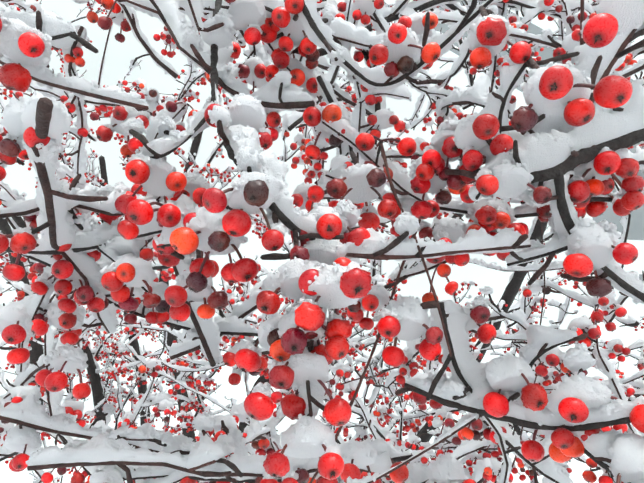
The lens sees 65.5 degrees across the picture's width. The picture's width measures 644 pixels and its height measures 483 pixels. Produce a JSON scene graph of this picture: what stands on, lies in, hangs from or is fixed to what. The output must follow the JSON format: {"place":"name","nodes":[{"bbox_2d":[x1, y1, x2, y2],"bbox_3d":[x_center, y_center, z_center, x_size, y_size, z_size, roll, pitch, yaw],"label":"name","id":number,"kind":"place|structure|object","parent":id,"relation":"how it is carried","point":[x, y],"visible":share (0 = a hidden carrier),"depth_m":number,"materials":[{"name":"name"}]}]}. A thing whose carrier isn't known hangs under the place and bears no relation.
{"place":"outdoors","nodes":[
{"label":"outdoors","id":0,"kind":"place"},
{"bbox_2d":[0,0,643,482],"label":"sky","id":1,"kind":"structure","parent":0,"point":[118,56],"materials":[{"name":"white"}]},
{"bbox_3d":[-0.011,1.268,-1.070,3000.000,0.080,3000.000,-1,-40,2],"label":"ground","id":2,"kind":"structure","parent":0,"visible":0},
{"bbox_2d":[0,0,643,482],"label":"tree branches","id":3,"kind":"object","parent":2,"relation":"on","point":[556,174],"visible":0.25,"depth_m":0.38,"materials":[{"name":"black plant"}]},
{"bbox_2d":[0,0,642,482],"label":"crabapple tree fruit stalks","id":4,"kind":"object","parent":3,"relation":"attached to","point":[618,480],"visible":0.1,"depth_m":0.36,"materials":[{"name":"red plant"}]},
{"bbox_2d":[0,0,643,482],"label":"snow","id":5,"kind":"structure","parent":3,"relation":"on","point":[544,150],"depth_m":0.36,"materials":[{"name":"white snow"}]},
{"bbox_2d":[0,0,643,482],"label":"berries","id":6,"kind":"object","parent":3,"relation":"hanging from","point":[610,92],"visible":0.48,"depth_m":0.32,"materials":[{"name":"red food"}]},
{"bbox_2d":[0,0,643,482],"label":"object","id":7,"kind":"object","parent":3,"relation":"attached to","point":[258,158],"visible":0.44,"depth_m":0.31,"materials":[{"name":"white"}]}
]}

